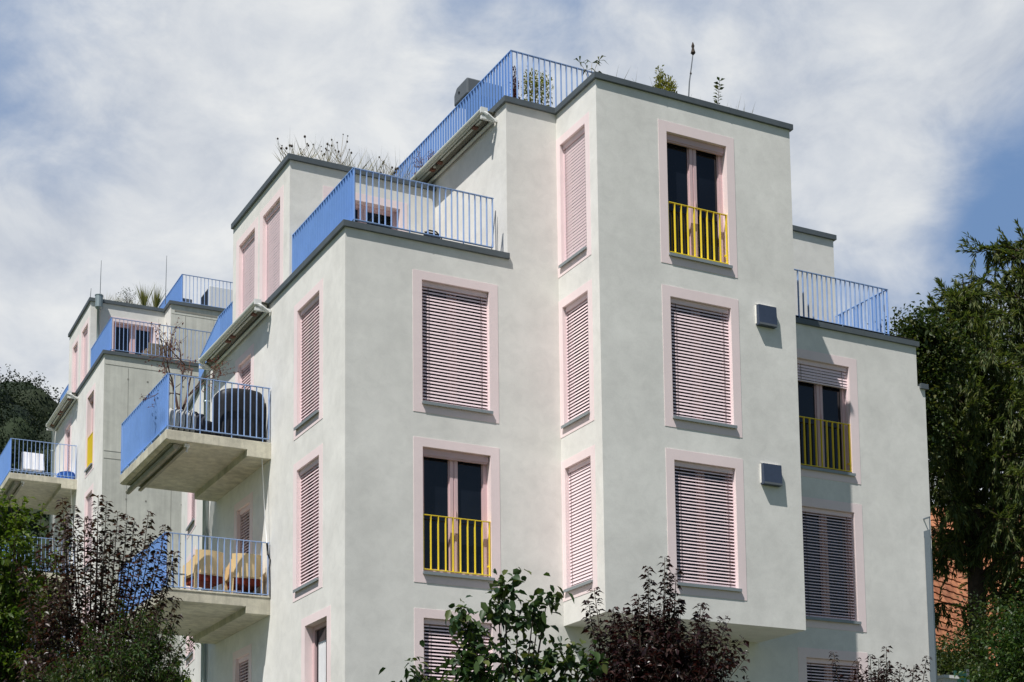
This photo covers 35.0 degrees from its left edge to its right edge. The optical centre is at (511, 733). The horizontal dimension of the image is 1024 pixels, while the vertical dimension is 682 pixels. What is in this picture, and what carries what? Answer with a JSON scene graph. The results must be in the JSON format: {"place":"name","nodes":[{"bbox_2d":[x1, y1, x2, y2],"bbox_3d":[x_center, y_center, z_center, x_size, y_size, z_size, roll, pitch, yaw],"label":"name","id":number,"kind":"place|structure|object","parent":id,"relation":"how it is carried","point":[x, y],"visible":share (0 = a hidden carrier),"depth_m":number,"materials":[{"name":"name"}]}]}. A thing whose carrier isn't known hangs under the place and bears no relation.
{"place":"outdoors","nodes":[
{"label":"outdoors","id":0,"kind":"place"},
{"bbox_2d":[57,471,74,478],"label":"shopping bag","id":1,"kind":"object","parent":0,"point":[69,473],"visible":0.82,"depth_m":47.74,"materials":[{"name":"blue plastic"}]},
{"bbox_2d":[101,291,159,306],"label":"roof grass","id":2,"kind":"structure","parent":0,"point":[128,301],"depth_m":48.38,"materials":[{"name":"green plant"}]},
{"bbox_2d":[136,281,153,305],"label":"ornamental grass","id":3,"kind":"object","parent":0,"point":[144,299],"depth_m":48.39,"materials":[{"name":"green plant"}]},
{"bbox_2d":[148,286,167,306],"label":"ornamental grass","id":4,"kind":"object","parent":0,"point":[156,301],"depth_m":48.57,"materials":[{"name":"green plant"}]},
{"bbox_2d":[0,0,1023,501],"label":"sky","id":5,"kind":"structure","parent":0,"point":[135,134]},
{"bbox_2d":[616,66,753,112],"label":"roof grass","id":6,"kind":"structure","parent":0,"point":[715,101],"depth_m":28.99,"materials":[{"name":"green plant"}]},
{"bbox_2d":[937,675,958,681],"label":"gate post","id":7,"kind":"object","parent":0,"point":[945,678],"visible":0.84,"depth_m":31.75,"materials":[{"name":"concrete"}]},
{"bbox_2d":[954,669,969,681],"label":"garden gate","id":8,"kind":"structure","parent":7,"relation":"attached to","point":[966,674],"depth_m":32.04,"materials":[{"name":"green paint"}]},
{"bbox_3d":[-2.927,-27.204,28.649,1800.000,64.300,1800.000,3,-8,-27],"label":"ground","id":9,"kind":"structure","parent":0,"visible":0},
{"bbox_2d":[0,488,77,681],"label":"maple tree","id":10,"kind":"object","parent":9,"relation":"on","point":[11,597],"visible":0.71,"depth_m":23.63,"materials":[{"name":"green plant"}]},
{"bbox_2d":[24,657,122,681],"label":"garden shrub","id":11,"kind":"object","parent":9,"relation":"on","point":[57,677],"visible":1,"depth_m":17.98,"materials":[{"name":"green plant"}]},
{"bbox_2d":[4,493,182,681],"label":"purple plum tree","id":12,"kind":"object","parent":9,"relation":"on","point":[73,622],"visible":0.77,"depth_m":19.93,"materials":[{"name":"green plant"}]},
{"bbox_2d":[0,257,232,674],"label":"apartment building","id":13,"kind":"structure","parent":9,"relation":"on","point":[113,376],"depth_m":46.85,"materials":[{"name":"plaster"},{"name":"concrete"},{"name":"pink paint"}]},
{"bbox_2d":[20,452,44,475],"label":"clothes rack","id":14,"kind":"object","parent":13,"relation":"on","point":[28,463],"visible":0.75,"depth_m":47.74,"materials":[{"name":"white fabric"}]},
{"bbox_2d":[62,509,69,573],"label":"window","id":15,"kind":"structure","parent":13,"relation":"in","point":[69,509],"depth_m":49.11,"materials":[{"name":"pink paint"}]},
{"bbox_2d":[64,417,71,470],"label":"window","id":16,"kind":"structure","parent":13,"relation":"in","point":[68,427],"depth_m":49.47,"materials":[{"name":"pink paint"}]},
{"bbox_2d":[71,335,78,391],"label":"window","id":17,"kind":"structure","parent":13,"relation":"in","point":[75,347],"depth_m":49.60,"materials":[{"name":"pink paint"}]},
{"bbox_2d":[80,317,88,383],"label":"window","id":18,"kind":"structure","parent":13,"relation":"in","point":[84,357],"depth_m":48.35,"materials":[{"name":"pink paint"}]},
{"bbox_2d":[82,586,89,670],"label":"window","id":19,"kind":"structure","parent":13,"relation":"in","point":[89,586],"depth_m":45.85,"materials":[{"name":"pink paint"}]},
{"bbox_2d":[83,484,92,575],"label":"window","id":20,"kind":"structure","parent":13,"relation":"in","point":[88,501],"depth_m":46.12,"materials":[{"name":"pink paint"}]},
{"bbox_2d":[84,383,94,477],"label":"window","id":21,"kind":"structure","parent":13,"relation":"in","point":[90,397],"depth_m":46.39,"materials":[{"name":"pink paint"}]},
{"bbox_2d":[116,286,135,303],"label":"roof shrub","id":22,"kind":"object","parent":13,"relation":"on","point":[130,299],"visible":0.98,"depth_m":48.25,"materials":[{"name":"green plant"}]},
{"bbox_2d":[108,316,158,354],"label":"window","id":23,"kind":"structure","parent":13,"relation":"in","point":[145,327],"depth_m":48.04,"materials":[{"name":"pink paint"}]},
{"bbox_2d":[141,343,172,358],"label":"wicker chair","id":24,"kind":"object","parent":13,"relation":"on","point":[153,349],"visible":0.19,"depth_m":46.37,"materials":[{"name":"beige wicker"}]},
{"bbox_2d":[201,286,232,307],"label":"roof air conditioner","id":25,"kind":"object","parent":13,"relation":"on","point":[212,296],"visible":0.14,"depth_m":49.69,"materials":[{"name":"white plastic"}]},
{"bbox_2d":[53,599,202,681],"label":"garden shrub","id":26,"kind":"object","parent":9,"relation":"on","point":[143,662],"visible":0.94,"depth_m":18.89,"materials":[{"name":"green plant"}]},
{"bbox_2d":[150,672,191,681],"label":"garden shrub","id":27,"kind":"object","parent":9,"relation":"on","point":[190,680],"visible":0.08,"depth_m":19.73,"materials":[{"name":"green plant"}]},
{"bbox_2d":[379,567,609,681],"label":"quince tree","id":28,"kind":"object","parent":9,"relation":"on","point":[535,671],"visible":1,"depth_m":16.95,"materials":[{"name":"green plant"}]},
{"bbox_2d":[118,50,937,681],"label":"apartment building","id":29,"kind":"structure","parent":9,"relation":"on","point":[614,350],"depth_m":27.89,"materials":[{"name":"plaster"},{"name":"pink paint"},{"name":"grey metal"}]},
{"bbox_2d":[169,572,184,588],"bbox_3d":[-5.973,-2.632,28.635,0.470,0.420,0.020,3,-8,-27],"label":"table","id":30,"kind":"object","parent":29,"relation":"on","point":[179,577],"visible":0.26,"depth_m":28.71,"materials":[{"name":"grey metal"}]},
{"bbox_2d":[168,407,204,433],"bbox_3d":[-5.813,-5.519,28.808,0.643,0.464,0.464,3,-8,-27],"label":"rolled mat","id":31,"kind":"object","parent":29,"relation":"on","point":[183,418],"visible":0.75,"depth_m":28.64,"materials":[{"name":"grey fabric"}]},
{"bbox_2d":[184,545,195,668],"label":"window","id":32,"kind":"structure","parent":29,"relation":"in","point":[192,654],"depth_m":34.75,"materials":[{"name":"pink paint"}]},
{"bbox_2d":[186,492,195,538],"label":"window","id":33,"kind":"structure","parent":29,"relation":"in","point":[191,502],"depth_m":35.24,"materials":[{"name":"pink paint"}]},
{"bbox_2d":[182,549,225,592],"bbox_3d":[-5.456,-2.805,28.838,0.600,0.800,0.615,4,-8,-35],"label":"balcony chair","id":34,"kind":"object","parent":29,"relation":"on","point":[207,570],"visible":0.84,"depth_m":28.64,"materials":[{"name":"fabric"}]},
{"bbox_2d":[203,421,211,434],"bbox_3d":[-5.643,-5.432,29.558,0.452,0.484,0.452,3,-8,-27],"label":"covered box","id":35,"kind":"object","parent":29,"relation":"on","point":[209,425],"visible":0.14,"depth_m":29.42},
{"bbox_2d":[211,388,264,441],"bbox_3d":[-4.960,-5.724,29.466,0.964,1.027,0.550,3,-8,-27],"label":"covered barbecue","id":36,"kind":"object","parent":29,"relation":"on","point":[234,412],"visible":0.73,"depth_m":29.22,"materials":[{"name":"black fabric"}]},
{"bbox_2d":[233,644,251,681],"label":"window","id":37,"kind":"structure","parent":29,"relation":"in","point":[242,658],"depth_m":30.35,"materials":[{"name":"pink paint"}]},
{"bbox_2d":[233,492,252,593],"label":"window","id":38,"kind":"structure","parent":29,"relation":"in","point":[243,510],"depth_m":30.72,"materials":[{"name":"pink paint"}]},
{"bbox_2d":[225,553,263,595],"bbox_3d":[-4.808,-2.777,29.143,0.600,0.800,0.615,2,-7,-23],"label":"balcony chair","id":39,"kind":"object","parent":29,"relation":"on","point":[246,572],"visible":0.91,"depth_m":28.93,"materials":[{"name":"fabric"}]},
{"bbox_2d":[235,343,253,389],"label":"window","id":40,"kind":"structure","parent":29,"relation":"in","point":[245,363],"depth_m":30.95,"materials":[{"name":"pink paint"}]},
{"bbox_2d":[236,217,257,318],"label":"window","id":41,"kind":"structure","parent":29,"relation":"in","point":[247,244],"depth_m":31.47,"materials":[{"name":"pink paint"}]},
{"bbox_2d":[259,185,283,301],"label":"window","id":42,"kind":"structure","parent":29,"relation":"in","point":[271,217],"depth_m":30.20,"materials":[{"name":"pink paint"}]},
{"bbox_2d":[277,138,287,158],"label":"dried flower","id":43,"kind":"object","parent":29,"relation":"on","point":[281,148],"visible":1,"depth_m":29.66,"materials":[{"name":"brown plant"}]},
{"bbox_2d":[289,143,308,154],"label":"dried flower","id":44,"kind":"object","parent":29,"relation":"on","point":[290,145],"visible":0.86,"depth_m":29.89,"materials":[{"name":"brown plant"}]},
{"bbox_2d":[293,443,322,601],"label":"window","id":45,"kind":"structure","parent":29,"relation":"in","point":[308,471],"depth_m":27.62,"materials":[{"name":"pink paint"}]},
{"bbox_2d":[293,278,322,440],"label":"window","id":46,"kind":"structure","parent":29,"relation":"in","point":[308,312],"depth_m":27.93,"materials":[{"name":"pink paint"}]},
{"bbox_2d":[300,135,322,157],"bbox_3d":[-3.743,-10.668,30.260,0.442,0.821,0.221,5,-9,-41],"label":"dried flower","id":47,"kind":"object","parent":29,"relation":"on","point":[307,149],"visible":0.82,"depth_m":30.17,"materials":[{"name":"brown plant"}]},
{"bbox_2d":[301,605,330,681],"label":"window","id":48,"kind":"structure","parent":29,"relation":"in","point":[316,627],"depth_m":27.11,"materials":[{"name":"pink paint"}]},
{"bbox_2d":[323,143,339,161],"bbox_3d":[-3.355,-10.596,30.094,0.323,0.630,0.279,3,-8,-27],"label":"dried flower","id":49,"kind":"object","parent":29,"relation":"on","point":[327,144],"visible":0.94,"depth_m":30.12,"materials":[{"name":"brown plant"}]},
{"bbox_2d":[329,134,351,163],"bbox_3d":[-3.196,-10.742,30.240,0.444,0.950,0.198,3,-8,-27],"label":"dried flower","id":50,"kind":"object","parent":29,"relation":"on","point":[340,154],"visible":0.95,"depth_m":30.29,"materials":[{"name":"brown plant"}]},
{"bbox_2d":[274,135,423,181],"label":"roof grass","id":51,"kind":"structure","parent":29,"relation":"on","point":[349,160],"depth_m":30.36,"materials":[{"name":"brown plant"}]},
{"bbox_2d":[323,186,406,231],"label":"window","id":52,"kind":"structure","parent":29,"relation":"in","point":[326,190],"depth_m":30.11,"materials":[{"name":"pink paint"}]},
{"bbox_2d":[378,156,397,174],"bbox_3d":[-2.319,-10.590,30.797,0.461,0.760,0.240,4,-8,-34],"label":"dried flower","id":53,"kind":"object","parent":29,"relation":"on","point":[388,167],"visible":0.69,"depth_m":30.81,"materials":[{"name":"brown plant"}]},
{"bbox_2d":[412,149,436,181],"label":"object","id":54,"kind":"object","parent":29,"relation":"on","point":[420,162],"visible":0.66,"depth_m":30.71,"materials":[{"name":"grey plant"}]},
{"bbox_2d":[424,230,441,238],"bbox_3d":[-1.472,-8.444,28.650,0.374,0.772,0.414,3,-8,-27],"label":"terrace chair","id":55,"kind":"object","parent":29,"relation":"on","point":[437,234],"visible":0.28,"depth_m":28.53,"materials":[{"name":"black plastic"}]},
{"bbox_2d":[413,269,498,423],"bbox_3d":[-0.963,-6.446,27.169,1.577,2.422,0.252,3,-8,-27],"label":"window","id":56,"kind":"structure","parent":29,"relation":"in","point":[456,369],"depth_m":27.21,"materials":[{"name":"pink paint"}]},
{"bbox_2d":[413,436,500,588],"bbox_3d":[-0.931,-3.616,26.832,1.577,2.422,0.252,3,-8,-27],"label":"window","id":57,"kind":"structure","parent":29,"relation":"in","point":[457,485],"depth_m":26.89,"materials":[{"name":"pink paint"}]},
{"bbox_2d":[414,608,500,681],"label":"window","id":58,"kind":"structure","parent":29,"relation":"in","point":[430,626],"depth_m":26.45,"materials":[{"name":"pink paint"}]},
{"bbox_2d":[491,210,495,248],"bbox_3d":[-0.325,-8.607,28.065,0.124,0.932,0.016,3,-8,-27],"label":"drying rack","id":59,"kind":"object","parent":29,"relation":"on","point":[495,228],"visible":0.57,"depth_m":28.10,"materials":[{"name":"grey metal"}]},
{"bbox_2d":[510,66,520,98],"bbox_3d":[0.058,-11.494,29.380,0.239,1.267,0.232,3,-8,-27],"label":"terrace plant","id":60,"kind":"object","parent":29,"relation":"on","point":[514,88],"visible":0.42,"depth_m":29.39,"materials":[{"name":"plant"}]},
{"bbox_2d":[521,68,553,105],"bbox_3d":[0.472,-11.493,29.606,0.678,1.339,0.485,3,-8,-27],"label":"terrace bush","id":61,"kind":"object","parent":29,"relation":"on","point":[536,88],"visible":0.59,"depth_m":29.59,"materials":[{"name":"green plant"}]},
{"bbox_2d":[556,112,590,277],"bbox_3d":[1.121,-9.217,27.889,0.252,2.524,1.143,3,-8,-27],"label":"window","id":62,"kind":"structure","parent":29,"relation":"in","point":[572,148],"depth_m":27.99,"materials":[{"name":"pink paint"}]},
{"bbox_2d":[559,279,593,437],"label":"window","id":63,"kind":"structure","parent":29,"relation":"in","point":[575,310],"depth_m":27.70,"materials":[{"name":"pink paint"}]},
{"bbox_2d":[561,444,596,601],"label":"window","id":64,"kind":"structure","parent":29,"relation":"in","point":[578,481],"depth_m":27.31,"materials":[{"name":"pink paint"}]},
{"bbox_2d":[574,55,607,77],"bbox_3d":[1.414,-11.358,28.050,0.746,0.754,0.348,3,-8,-27],"label":"drooping plant","id":65,"kind":"object","parent":29,"relation":"on","point":[597,61],"visible":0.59,"depth_m":28.04,"materials":[{"name":"green plant"}]},
{"bbox_2d":[653,65,676,92],"bbox_3d":[2.700,-11.340,28.524,0.500,0.804,0.380,0,-7,-5],"label":"roof conifer","id":66,"kind":"object","parent":29,"relation":"on","point":[666,85],"visible":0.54,"depth_m":28.48,"materials":[{"name":"green plant"}]},
{"bbox_2d":[688,42,695,95],"bbox_3d":[3.176,-11.610,28.768,0.200,1.381,0.090,3,-8,-27],"label":"bud stalk","id":67,"kind":"object","parent":29,"relation":"on","point":[693,52],"visible":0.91,"depth_m":28.81,"materials":[{"name":"grey plant"}]},
{"bbox_2d":[658,119,737,277],"bbox_3d":[3.184,-9.229,28.132,1.575,2.559,0.252,3,-8,-27],"label":"window","id":68,"kind":"structure","parent":29,"relation":"in","point":[697,168],"depth_m":28.20,"materials":[{"name":"pink paint"}]},
{"bbox_2d":[662,284,741,437],"bbox_3d":[3.217,-6.344,27.789,1.575,2.470,0.252,3,-8,-27],"label":"window","id":69,"kind":"structure","parent":29,"relation":"in","point":[701,340],"depth_m":27.84,"materials":[{"name":"pink paint"}]},
{"bbox_2d":[666,448,746,600],"bbox_3d":[3.250,-3.514,27.453,1.575,2.470,0.252,3,-8,-27],"label":"window","id":70,"kind":"structure","parent":29,"relation":"in","point":[706,511],"depth_m":27.51,"materials":[{"name":"pink paint"}]},
{"bbox_2d":[713,77,723,103],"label":"leafy sprig","id":71,"kind":"object","parent":29,"relation":"on","point":[717,86],"visible":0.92,"depth_m":29.03,"materials":[{"name":"green plant"}]},
{"bbox_2d":[797,348,860,484],"bbox_3d":[5.866,-5.984,30.698,1.623,2.460,0.252,3,-8,-27],"label":"window","id":72,"kind":"structure","parent":29,"relation":"in","point":[827,383],"depth_m":30.81,"materials":[{"name":"pink paint"}]},
{"bbox_2d":[798,647,868,681],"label":"window","id":73,"kind":"structure","parent":29,"relation":"in","point":[814,665],"depth_m":30.11,"materials":[{"name":"pink paint"}]},
{"bbox_2d":[802,496,866,631],"bbox_3d":[5.899,-3.154,30.362,1.623,2.460,0.252,3,-8,-27],"label":"window","id":74,"kind":"structure","parent":29,"relation":"in","point":[833,549],"depth_m":30.48,"materials":[{"name":"pink paint"}]},
{"bbox_2d":[580,556,749,681],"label":"purple plum tree","id":75,"kind":"object","parent":9,"relation":"on","point":[669,656],"visible":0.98,"depth_m":17.90,"materials":[{"name":"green plant"}]},
{"bbox_2d":[829,646,931,681],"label":"purple plum tree","id":76,"kind":"object","parent":9,"relation":"on","point":[886,674],"visible":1,"depth_m":20.98,"materials":[{"name":"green plant"}]},
{"bbox_2d":[875,292,999,473],"bbox_3d":[9.612,-2.169,37.102,2.946,16.254,2.715,3,-8,-27],"label":"beech tree","id":77,"kind":"object","parent":9,"relation":"on","point":[937,350],"visible":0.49,"depth_m":37.44,"materials":[{"name":"green plant"}]},
{"bbox_2d":[904,269,1023,681],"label":"weeping conifer","id":78,"kind":"object","parent":9,"relation":"on","point":[972,466],"visible":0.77,"depth_m":39.55,"materials":[{"name":"green plant"}]},
{"bbox_2d":[929,218,1023,679],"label":"weeping conifer","id":79,"kind":"object","parent":9,"relation":"on","point":[1009,293],"visible":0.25,"depth_m":42.43,"materials":[{"name":"green plant"}]},
{"bbox_2d":[930,508,1023,670],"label":"tiled house","id":80,"kind":"structure","parent":9,"relation":"on","point":[950,591],"depth_m":47.62,"materials":[{"name":"ceramic"}]},
{"bbox_2d":[935,565,1023,681],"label":"ivy tree","id":81,"kind":"object","parent":9,"relation":"on","point":[948,658],"visible":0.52,"depth_m":37.85,"materials":[{"name":"green plant"}]},
{"bbox_2d":[954,578,1023,681],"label":"garden shrub","id":82,"kind":"object","parent":9,"relation":"on","point":[1011,645],"visible":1,"depth_m":30.03,"materials":[{"name":"green plant"}]},
{"bbox_3d":[-6.076,-5.519,29.340,0.720,0.592,0.440,3,-8,-27],"label":"balcony planter","id":83,"kind":"object","parent":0,"visible":0},
{"bbox_2d":[138,317,242,409],"bbox_3d":[-6.056,-6.628,29.703,1.167,1.778,1.992,-6,-9,40],"label":"potted tree","id":84,"kind":"object","parent":83,"relation":"in","point":[181,371],"visible":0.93,"depth_m":29.46,"materials":[{"name":"brown plant"}]},
{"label":"hill","id":85,"kind":"structure","parent":0,"visible":0},
{"bbox_2d":[0,364,62,656],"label":"wood","id":86,"kind":"object","parent":85,"relation":"on","point":[27,408],"visible":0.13,"depth_m":215.88,"materials":[{"name":"green plant"}]}
]}

